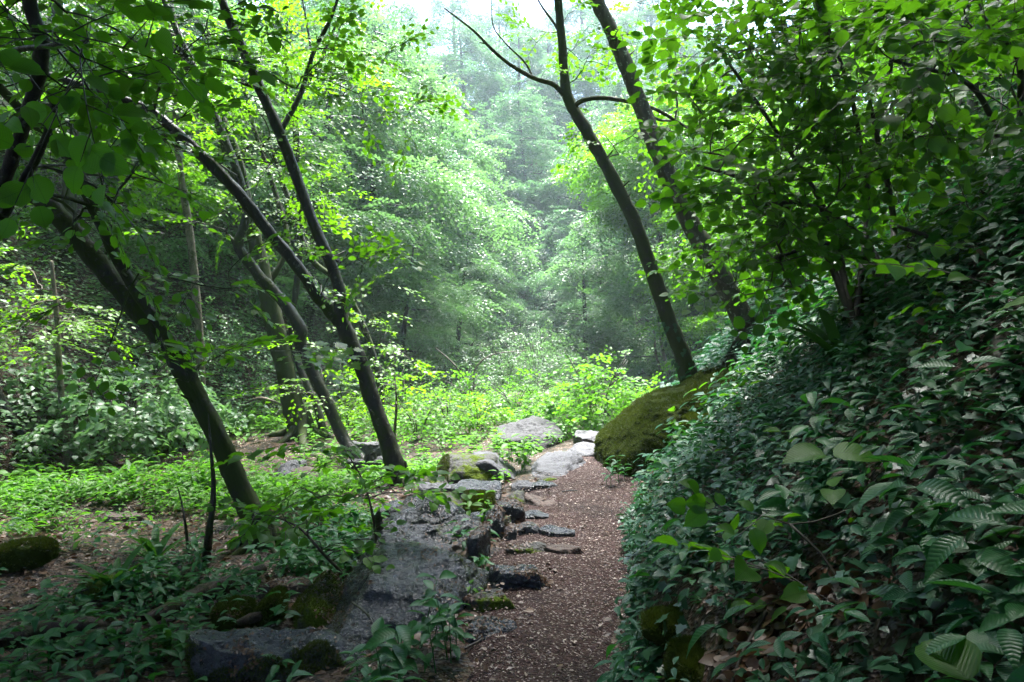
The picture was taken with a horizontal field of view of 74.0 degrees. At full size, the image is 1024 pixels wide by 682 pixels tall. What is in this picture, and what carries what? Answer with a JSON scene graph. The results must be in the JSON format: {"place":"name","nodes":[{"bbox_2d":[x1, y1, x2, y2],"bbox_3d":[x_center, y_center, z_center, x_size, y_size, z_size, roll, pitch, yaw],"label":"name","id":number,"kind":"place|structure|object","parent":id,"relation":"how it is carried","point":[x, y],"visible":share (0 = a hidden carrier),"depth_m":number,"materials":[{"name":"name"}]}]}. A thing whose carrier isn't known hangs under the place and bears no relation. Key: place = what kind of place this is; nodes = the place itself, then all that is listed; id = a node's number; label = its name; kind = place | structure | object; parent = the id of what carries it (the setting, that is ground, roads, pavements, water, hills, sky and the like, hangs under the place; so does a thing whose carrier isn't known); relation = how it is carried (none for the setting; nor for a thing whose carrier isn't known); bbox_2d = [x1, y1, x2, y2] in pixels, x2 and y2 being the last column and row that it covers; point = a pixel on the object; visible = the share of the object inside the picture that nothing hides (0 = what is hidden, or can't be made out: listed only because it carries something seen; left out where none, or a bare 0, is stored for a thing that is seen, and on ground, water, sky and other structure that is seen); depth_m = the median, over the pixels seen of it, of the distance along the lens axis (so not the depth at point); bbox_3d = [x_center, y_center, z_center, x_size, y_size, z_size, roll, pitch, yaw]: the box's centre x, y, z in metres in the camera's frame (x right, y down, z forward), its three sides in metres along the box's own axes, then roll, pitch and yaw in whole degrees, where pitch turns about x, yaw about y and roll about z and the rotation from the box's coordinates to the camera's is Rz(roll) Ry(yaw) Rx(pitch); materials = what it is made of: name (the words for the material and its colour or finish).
{"place":"outdoors","nodes":[
{"label":"outdoors","id":0,"kind":"place"},
{"bbox_2d":[63,0,959,113],"label":"sky","id":1,"kind":"structure","parent":0,"point":[530,9],"materials":[{"name":"white"}]},
{"bbox_2d":[0,0,1023,681],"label":"ground","id":2,"kind":"structure","parent":0,"point":[878,646],"depth_m":5.14,"materials":[{"name":"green plant"}]},
{"bbox_2d":[0,535,61,572],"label":"boulder","id":3,"kind":"object","parent":2,"relation":"on","point":[14,558],"visible":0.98,"depth_m":5.18,"materials":[{"name":"green plant"}]},
{"bbox_2d":[0,634,80,681],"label":"leafy plant","id":4,"kind":"object","parent":2,"relation":"on","point":[35,642],"visible":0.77,"depth_m":3.61,"materials":[{"name":"green plant"}]},
{"bbox_2d":[0,616,109,648],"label":"fallen log","id":5,"kind":"object","parent":2,"relation":"on","point":[27,632],"visible":0.43,"depth_m":4.17,"materials":[{"name":"brown wood"}]},
{"bbox_2d":[0,260,147,474],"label":"young tree","id":6,"kind":"object","parent":2,"relation":"on","point":[56,339],"visible":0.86,"depth_m":9.15,"materials":[{"name":"green plant"}]},
{"bbox_2d":[2,0,233,102],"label":"forest tree","id":7,"kind":"object","parent":2,"relation":"on","point":[175,10],"visible":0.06,"depth_m":16.83,"materials":[{"name":"green plant"}]},
{"bbox_2d":[3,346,254,473],"bbox_3d":[-5.889,1.031,10.257,3.735,2.015,3.611,0,0,-30],"label":"shrub","id":8,"kind":"object","parent":2,"relation":"on","point":[168,410],"visible":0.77,"depth_m":9.55,"materials":[{"name":"green plant"}]},
{"bbox_2d":[0,0,257,279],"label":"forest tree","id":9,"kind":"object","parent":2,"relation":"on","point":[191,178],"visible":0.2,"depth_m":12.70,"materials":[{"name":"green plant"}]},
{"bbox_2d":[110,551,173,600],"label":"leafy plant","id":10,"kind":"object","parent":2,"relation":"on","point":[134,579],"visible":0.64,"depth_m":4.76,"materials":[{"name":"green plant"}]},
{"bbox_2d":[102,623,189,681],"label":"leafy plant","id":11,"kind":"object","parent":2,"relation":"on","point":[120,667],"visible":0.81,"depth_m":3.66,"materials":[{"name":"green plant"}]},
{"bbox_2d":[0,0,297,296],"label":"hazel tree","id":12,"kind":"object","parent":2,"relation":"on","point":[83,153],"visible":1,"depth_m":2.80,"materials":[{"name":"green plant"}]},
{"bbox_2d":[0,0,297,554],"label":"leaning tree","id":13,"kind":"object","parent":2,"relation":"on","point":[121,284],"visible":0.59,"depth_m":5.01,"materials":[{"name":"green plant"}]},
{"bbox_2d":[64,0,294,439],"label":"pale tree","id":14,"kind":"object","parent":2,"relation":"on","point":[192,256],"visible":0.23,"depth_m":11.81,"materials":[{"name":"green plant"}]},
{"bbox_2d":[0,0,364,292],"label":"forest tree","id":15,"kind":"object","parent":2,"relation":"on","point":[198,232],"visible":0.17,"depth_m":14.96,"materials":[{"name":"green plant"}]},
{"bbox_2d":[140,564,266,624],"bbox_3d":[-2.110,1.741,4.724,0.157,0.168,0.939,0,0,36],"label":"fallen log","id":16,"kind":"object","parent":2,"relation":"on","point":[203,588],"visible":0.48,"depth_m":4.67,"materials":[{"name":"brown wood"}]},
{"bbox_2d":[133,296,274,389],"bbox_3d":[-5.945,0.086,13.087,3.098,1.905,3.312,0,0,12],"label":"shrub","id":17,"kind":"object","parent":2,"relation":"on","point":[230,338],"visible":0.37,"depth_m":12.97,"materials":[{"name":"green plant"}]},
{"bbox_2d":[208,595,257,631],"bbox_3d":[-1.732,1.747,4.239,0.254,0.300,0.342,0,0,0],"label":"boulder","id":18,"kind":"object","parent":2,"relation":"on","point":[246,609],"visible":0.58,"depth_m":4.16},
{"bbox_2d":[0,493,469,681],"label":"undergrowth","id":19,"kind":"object","parent":2,"relation":"on","point":[303,559],"visible":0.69,"depth_m":4.45,"materials":[{"name":"green plant"}]},
{"bbox_2d":[99,334,373,562],"bbox_3d":[-1.920,0.982,5.113,1.899,2.059,1.238,0,0,0],"label":"sapling","id":20,"kind":"object","parent":2,"relation":"on","point":[257,341],"visible":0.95,"depth_m":4.92,"materials":[{"name":"green plant"}]},
{"bbox_2d":[103,0,376,452],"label":"mossy tree","id":21,"kind":"object","parent":2,"relation":"on","point":[273,310],"visible":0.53,"depth_m":11.67,"materials":[{"name":"green plant"}]},
{"bbox_2d":[115,0,376,473],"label":"crooked tree","id":22,"kind":"object","parent":2,"relation":"on","point":[292,315],"visible":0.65,"depth_m":9.74,"materials":[{"name":"green plant"}]},
{"bbox_2d":[18,0,475,492],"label":"forked tree","id":23,"kind":"object","parent":2,"relation":"on","point":[336,314],"visible":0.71,"depth_m":7.59,"materials":[{"name":"green plant"}]},
{"bbox_2d":[215,380,284,437],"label":"shrub","id":24,"kind":"object","parent":2,"relation":"on","point":[264,418],"visible":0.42,"depth_m":12.66,"materials":[{"name":"green plant"}]},
{"bbox_2d":[97,0,404,211],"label":"forest tree","id":25,"kind":"object","parent":2,"relation":"on","point":[310,7],"visible":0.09,"depth_m":21.49,"materials":[{"name":"green plant"}]},
{"bbox_2d":[248,584,289,627],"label":"boulder","id":26,"kind":"object","parent":2,"relation":"on","point":[265,605],"visible":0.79,"depth_m":4.17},
{"bbox_2d":[183,626,365,681],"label":"stone slab","id":27,"kind":"structure","parent":2,"relation":"on","point":[216,643],"depth_m":3.50,"materials":[{"name":"grey stone"}]},
{"bbox_2d":[1,493,550,676],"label":"fallen bits","id":28,"kind":"object","parent":2,"relation":"on","point":[467,597],"visible":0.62,"depth_m":4.31,"materials":[{"name":"brown plant"}]},
{"bbox_2d":[192,479,406,578],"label":"sapling","id":29,"kind":"object","parent":2,"relation":"on","point":[259,532],"visible":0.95,"depth_m":4.26,"materials":[{"name":"green plant"}]},
{"bbox_2d":[136,17,480,332],"bbox_3d":[-5.414,-4.602,18.828,9.270,9.483,8.572,0,0,-18],"label":"forest tree","id":30,"kind":"object","parent":2,"relation":"on","point":[441,174],"visible":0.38,"depth_m":18.20,"materials":[{"name":"green plant"}]},
{"bbox_2d":[241,0,391,437],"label":"thin tree","id":31,"kind":"object","parent":2,"relation":"on","point":[301,372],"visible":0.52,"depth_m":11.67,"materials":[{"name":"green plant"}]},
{"bbox_2d":[290,570,344,628],"bbox_3d":[-1.224,1.689,4.294,0.417,0.382,0.480,0,0,0],"label":"boulder","id":32,"kind":"object","parent":2,"relation":"on","point":[306,618],"visible":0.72,"depth_m":4.24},
{"bbox_2d":[255,308,388,434],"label":"sapling","id":33,"kind":"object","parent":2,"relation":"on","point":[362,419],"visible":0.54,"depth_m":10.24,"materials":[{"name":"green plant"}]},
{"bbox_2d":[0,374,658,549],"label":"undergrowth","id":34,"kind":"object","parent":2,"relation":"on","point":[25,494],"visible":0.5,"depth_m":7.57,"materials":[{"name":"green plant"}]},
{"bbox_2d":[245,143,428,438],"bbox_3d":[-2.678,-0.837,10.542,2.718,5.530,4.228,0,0,-11],"label":"thin tree","id":35,"kind":"object","parent":2,"relation":"on","point":[360,320],"visible":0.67,"depth_m":9.75,"materials":[{"name":"green plant"}]},
{"bbox_2d":[199,0,478,249],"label":"forest tree","id":36,"kind":"object","parent":2,"relation":"on","point":[378,29],"visible":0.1,"depth_m":27.60,"materials":[{"name":"green plant"}]},
{"bbox_2d":[212,442,476,548],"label":"sapling","id":37,"kind":"object","parent":2,"relation":"on","point":[438,496],"visible":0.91,"depth_m":4.90,"materials":[{"name":"green plant"}]},
{"bbox_2d":[225,7,529,338],"bbox_3d":[-4.490,-5.618,23.183,10.106,11.180,10.929,0,0,-2],"label":"forest tree","id":38,"kind":"object","parent":2,"relation":"on","point":[405,63],"visible":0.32,"depth_m":21.66,"materials":[{"name":"green plant"}]},
{"bbox_2d":[0,23,760,477],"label":"undergrowth","id":39,"kind":"object","parent":2,"relation":"on","point":[138,333],"visible":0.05,"depth_m":13.32,"materials":[{"name":"green plant"}]},
{"bbox_2d":[327,329,452,435],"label":"sapling","id":40,"kind":"object","parent":2,"relation":"on","point":[388,349],"visible":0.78,"depth_m":10.37,"materials":[{"name":"green plant"}]},
{"bbox_2d":[349,617,431,681],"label":"leafy plant","id":41,"kind":"object","parent":2,"relation":"on","point":[398,653],"visible":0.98,"depth_m":3.15,"materials":[{"name":"green plant"}]},
{"bbox_2d":[319,227,486,385],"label":"forest tree","id":42,"kind":"object","parent":2,"relation":"on","point":[437,334],"visible":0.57,"depth_m":20.24,"materials":[{"name":"green plant"}]},
{"bbox_2d":[326,533,488,643],"bbox_3d":[-0.684,1.670,4.314,1.070,0.686,1.404,0,0,0],"label":"boulder","id":43,"kind":"object","parent":2,"relation":"on","point":[395,592],"visible":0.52,"depth_m":4.09,"materials":[{"name":"grey stone"}]},
{"bbox_2d":[356,495,483,558],"bbox_3d":[-0.653,1.636,5.761,1.077,0.670,1.084,0,0,30],"label":"boulder","id":44,"kind":"object","parent":2,"relation":"on","point":[414,517],"visible":0.41,"depth_m":5.60,"materials":[{"name":"grey stone"}]},
{"bbox_2d":[370,388,470,446],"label":"shrub","id":45,"kind":"object","parent":2,"relation":"on","point":[428,431],"visible":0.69,"depth_m":11.69,"materials":[{"name":"green plant"}]},
{"bbox_2d":[305,53,549,332],"bbox_3d":[-4.143,-6.235,29.091,11.710,11.978,10.827,0,0,-17],"label":"forest tree","id":46,"kind":"object","parent":2,"relation":"on","point":[490,168],"visible":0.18,"depth_m":28.70,"materials":[{"name":"green plant"}]},
{"bbox_2d":[407,570,464,649],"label":"leafy plant","id":47,"kind":"object","parent":2,"relation":"on","point":[430,593],"visible":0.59,"depth_m":3.55,"materials":[{"name":"green plant"}]},
{"bbox_2d":[411,593,475,672],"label":"leafy plant","id":48,"kind":"object","parent":2,"relation":"on","point":[440,621],"visible":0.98,"depth_m":3.37,"materials":[{"name":"green plant"}]},
{"bbox_2d":[391,378,499,443],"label":"shrub","id":49,"kind":"object","parent":2,"relation":"on","point":[453,410],"visible":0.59,"depth_m":12.43,"materials":[{"name":"green plant"}]},
{"bbox_2d":[390,336,508,402],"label":"shrub","id":50,"kind":"object","parent":2,"relation":"on","point":[450,379],"visible":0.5,"depth_m":18.75,"materials":[{"name":"green plant"}]},
{"bbox_2d":[412,0,508,126],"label":"forest tree","id":51,"kind":"object","parent":2,"relation":"on","point":[435,10],"visible":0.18,"depth_m":63.10,"materials":[{"name":"green plant"}]},
{"bbox_2d":[394,229,531,375],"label":"forest tree","id":52,"kind":"object","parent":2,"relation":"on","point":[504,307],"visible":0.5,"depth_m":26.09,"materials":[{"name":"green plant"}]},
{"bbox_2d":[436,453,497,483],"bbox_3d":[-0.546,1.616,8.065,0.763,0.505,0.581,0,0,0],"label":"boulder","id":53,"kind":"object","parent":2,"relation":"on","point":[463,466],"visible":0.58,"depth_m":7.96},
{"bbox_2d":[424,394,517,439],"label":"shrub","id":54,"kind":"object","parent":2,"relation":"on","point":[502,413],"visible":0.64,"depth_m":12.47,"materials":[{"name":"green plant"}]},
{"bbox_2d":[425,12,527,195],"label":"forest tree","id":55,"kind":"object","parent":2,"relation":"on","point":[453,60],"visible":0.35,"depth_m":51.13,"materials":[{"name":"green plant"}]},
{"bbox_2d":[429,101,556,299],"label":"forest tree","id":56,"kind":"object","parent":2,"relation":"on","point":[494,143],"visible":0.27,"depth_m":40.08,"materials":[{"name":"green plant"}]},
{"bbox_2d":[453,0,535,121],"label":"forest tree","id":57,"kind":"object","parent":2,"relation":"on","point":[496,18],"visible":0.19,"depth_m":64.53,"materials":[{"name":"green plant"}]},
{"bbox_2d":[446,253,545,360],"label":"forest tree","id":58,"kind":"object","parent":2,"relation":"on","point":[519,290],"visible":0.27,"depth_m":35.11,"materials":[{"name":"green plant"}]},
{"bbox_2d":[448,330,565,392],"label":"shrub","id":59,"kind":"object","parent":2,"relation":"on","point":[512,361],"visible":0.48,"depth_m":21.59,"materials":[{"name":"green plant"}]},
{"bbox_2d":[0,204,1023,681],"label":"fallen leaves","id":60,"kind":"object","parent":2,"relation":"on","point":[750,658],"depth_m":2.45,"materials":[{"name":"plant"}]},
{"bbox_2d":[487,564,548,588],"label":"stone slab","id":61,"kind":"structure","parent":2,"relation":"on","point":[508,579],"depth_m":4.43,"materials":[{"name":"grey stone"}]},
{"bbox_2d":[461,23,579,183],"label":"forest tree","id":62,"kind":"object","parent":2,"relation":"on","point":[518,61],"visible":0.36,"depth_m":53.33,"materials":[{"name":"green plant"}]},
{"bbox_2d":[470,86,583,275],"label":"forest tree","id":63,"kind":"object","parent":2,"relation":"on","point":[530,119],"visible":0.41,"depth_m":42.97,"materials":[{"name":"green plant"}]},
{"bbox_2d":[496,415,563,450],"bbox_3d":[0.297,1.597,11.372,1.150,0.574,1.327,0,0,0],"label":"boulder","id":64,"kind":"object","parent":2,"relation":"on","point":[532,425],"visible":0.66,"depth_m":11.25,"materials":[{"name":"grey stone"}]},
{"bbox_2d":[473,314,588,380],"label":"shrub","id":65,"kind":"object","parent":2,"relation":"on","point":[538,342],"visible":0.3,"depth_m":27.04,"materials":[{"name":"green plant"}]},
{"bbox_2d":[468,322,611,392],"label":"shrub","id":66,"kind":"object","parent":2,"relation":"on","point":[550,358],"visible":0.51,"depth_m":22.06,"materials":[{"name":"green plant"}]},
{"bbox_2d":[491,37,609,209],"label":"forest tree","id":67,"kind":"object","parent":2,"relation":"on","point":[559,112],"visible":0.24,"depth_m":50.67,"materials":[{"name":"green plant"}]},
{"bbox_2d":[496,218,606,352],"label":"forest tree","id":68,"kind":"object","parent":2,"relation":"on","point":[544,267],"visible":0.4,"depth_m":36.50,"materials":[{"name":"green plant"}]},
{"bbox_2d":[525,0,625,118],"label":"forest tree","id":69,"kind":"object","parent":2,"relation":"on","point":[573,15],"visible":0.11,"depth_m":63.96,"materials":[{"name":"green plant"}]},
{"bbox_2d":[506,132,653,315],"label":"forest tree","id":70,"kind":"object","parent":2,"relation":"on","point":[548,186],"visible":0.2,"depth_m":39.41,"materials":[{"name":"green plant"}]},
{"bbox_2d":[520,217,645,367],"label":"forest tree","id":71,"kind":"object","parent":2,"relation":"on","point":[564,292],"visible":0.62,"depth_m":30.52,"materials":[{"name":"green plant"}]},
{"bbox_2d":[444,0,722,382],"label":"leaning tree","id":72,"kind":"object","parent":2,"relation":"on","point":[657,286],"visible":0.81,"depth_m":9.54,"materials":[{"name":"green plant"}]},
{"bbox_2d":[518,345,665,440],"bbox_3d":[1.609,1.085,12.443,3.052,2.039,3.160,0,0,4],"label":"shrub","id":73,"kind":"object","parent":2,"relation":"on","point":[586,402],"visible":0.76,"depth_m":12.21,"materials":[{"name":"green plant"}]},
{"bbox_2d":[532,1,672,175],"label":"forest tree","id":74,"kind":"object","parent":2,"relation":"on","point":[628,16],"visible":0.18,"depth_m":52.39,"materials":[{"name":"green plant"}]},
{"bbox_2d":[550,55,676,276],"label":"forest tree","id":75,"kind":"object","parent":2,"relation":"on","point":[618,93],"visible":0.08,"depth_m":43.99,"materials":[{"name":"green plant"}]},
{"bbox_2d":[614,618,663,681],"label":"leafy plant","id":76,"kind":"object","parent":2,"relation":"on","point":[635,627],"visible":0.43,"depth_m":2.97,"materials":[{"name":"green plant"}]},
{"bbox_2d":[541,159,739,381],"bbox_3d":[6.756,-3.477,29.615,11.222,11.479,10.376,0,0,-15],"label":"forest tree","id":77,"kind":"object","parent":2,"relation":"on","point":[569,271],"visible":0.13,"depth_m":28.71,"materials":[{"name":"green plant"}]},
{"bbox_2d":[584,0,701,110],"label":"forest tree","id":78,"kind":"object","parent":2,"relation":"on","point":[651,17],"visible":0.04,"depth_m":60.46,"materials":[{"name":"green plant"}]},
{"bbox_2d":[638,601,683,650],"bbox_3d":[0.728,1.268,2.988,0.370,0.205,0.338,0,0,0],"label":"boulder","id":79,"kind":"object","parent":2,"relation":"on","point":[651,631],"visible":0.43,"depth_m":2.90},
{"bbox_2d":[547,69,785,357],"bbox_3d":[6.006,-3.600,24.554,9.263,11.111,10.152,0,0,20],"label":"forest tree","id":80,"kind":"object","parent":2,"relation":"on","point":[631,169],"visible":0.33,"depth_m":23.33,"materials":[{"name":"green plant"}]},
{"bbox_2d":[593,362,739,476],"bbox_3d":[2.333,1.286,8.518,2.497,2.109,1.982,0,0,0],"label":"boulder","id":81,"kind":"object","parent":2,"relation":"on","point":[630,432],"visible":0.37,"depth_m":8.37,"materials":[{"name":"green plant"}]},
{"bbox_2d":[579,177,776,383],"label":"forest tree","id":82,"kind":"object","parent":2,"relation":"on","point":[626,309],"visible":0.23,"depth_m":25.75,"materials":[{"name":"green plant"}]},
{"bbox_2d":[610,9,747,128],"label":"forest tree","id":83,"kind":"object","parent":2,"relation":"on","point":[690,42],"visible":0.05,"depth_m":48.52,"materials":[{"name":"green plant"}]},
{"bbox_2d":[661,634,706,681],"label":"boulder","id":84,"kind":"object","parent":2,"relation":"on","point":[690,668],"visible":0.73,"depth_m":2.55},
{"bbox_2d":[590,0,790,366],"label":"leaning tree","id":85,"kind":"object","parent":2,"relation":"on","point":[643,111],"visible":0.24,"depth_m":9.12,"materials":[{"name":"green plant"}]},
{"bbox_2d":[634,164,811,383],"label":"forest tree","id":86,"kind":"object","parent":2,"relation":"on","point":[705,322],"visible":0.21,"depth_m":19.53,"materials":[{"name":"green plant"}]},
{"bbox_2d":[622,113,833,345],"bbox_3d":[7.864,-3.030,22.633,8.275,9.519,8.360,0,0,2],"label":"forest tree","id":87,"kind":"object","parent":2,"relation":"on","point":[664,275],"visible":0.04,"depth_m":22.86,"materials":[{"name":"green plant"}]},
{"bbox_2d":[633,114,927,308],"bbox_3d":[4.155,-1.788,9.705,4.554,2.896,4.526,0,0,-19],"label":"shrub","id":88,"kind":"object","parent":2,"relation":"on","point":[680,280],"visible":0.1,"depth_m":9.59,"materials":[{"name":"green plant"}]},
{"bbox_2d":[617,0,975,330],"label":"hazel bush","id":89,"kind":"object","parent":2,"relation":"on","point":[786,55],"visible":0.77,"depth_m":4.87,"materials":[{"name":"green plant"}]},
{"bbox_2d":[635,29,963,353],"bbox_3d":[2.062,-1.010,4.966,2.304,2.200,2.359,0,0,12],"label":"hazel bush","id":90,"kind":"object","parent":2,"relation":"on","point":[791,220],"visible":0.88,"depth_m":4.64,"materials":[{"name":"green plant"}]},
{"bbox_2d":[651,446,963,638],"bbox_3d":[1.175,0.829,2.221,1.028,1.071,1.277,0,0,-44],"label":"hazel bush","id":91,"kind":"object","parent":2,"relation":"on","point":[697,503],"visible":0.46,"depth_m":2.21,"materials":[{"name":"green plant"}]},
{"bbox_2d":[594,36,1023,681],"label":"ground cover","id":92,"kind":"object","parent":2,"relation":"on","point":[836,672],"visible":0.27,"depth_m":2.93,"materials":[{"name":"green plant"}]},
{"bbox_2d":[603,146,1023,681],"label":"ivy","id":93,"kind":"object","parent":2,"relation":"on","point":[896,672],"visible":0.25,"depth_m":2.73,"materials":[{"name":"green plant"}]},
{"bbox_2d":[695,45,954,243],"bbox_3d":[5.692,-3.077,11.209,5.532,3.539,5.566,0,0,39],"label":"shrub","id":94,"kind":"object","parent":2,"relation":"on","point":[860,94],"visible":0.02,"depth_m":10.72,"materials":[{"name":"green plant"}]},
{"bbox_2d":[771,307,887,355],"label":"strap fern","id":95,"kind":"object","parent":2,"relation":"on","point":[822,337],"visible":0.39,"depth_m":4.34,"materials":[{"name":"green plant"}]},
{"bbox_2d":[735,0,1023,218],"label":"shrub","id":96,"kind":"object","parent":2,"relation":"on","point":[959,103],"visible":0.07,"depth_m":7.71,"materials":[{"name":"green plant"}]},
{"bbox_2d":[797,152,1014,378],"bbox_3d":[2.548,-0.497,4.578,1.877,1.558,4.224,0,0,43],"label":"hazel bush","id":97,"kind":"object","parent":2,"relation":"on","point":[874,180],"visible":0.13,"depth_m":4.87,"materials":[{"name":"green plant"}]},
{"bbox_2d":[797,0,1023,261],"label":"hazel bush","id":98,"kind":"object","parent":2,"relation":"on","point":[963,53],"visible":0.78,"depth_m":4.01,"materials":[{"name":"green plant"}]},
{"bbox_2d":[845,166,1022,330],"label":"hazel bush","id":99,"kind":"object","parent":2,"relation":"on","point":[940,248],"visible":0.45,"depth_m":3.31,"materials":[{"name":"green plant"}]},
{"bbox_2d":[467,456,649,681],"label":"path","id":100,"kind":"structure","parent":0,"point":[553,624],"depth_m":4.32,"materials":[{"name":"brown gravel"}]},
{"bbox_2d":[445,456,657,681],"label":"fallen bits","id":101,"kind":"object","parent":100,"relation":"on","point":[538,632],"visible":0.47,"depth_m":4.31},
{"bbox_2d":[531,451,585,477],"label":"stone slab","id":102,"kind":"structure","parent":100,"relation":"on","point":[562,463],"depth_m":8.49,"materials":[{"name":"grey stone"}]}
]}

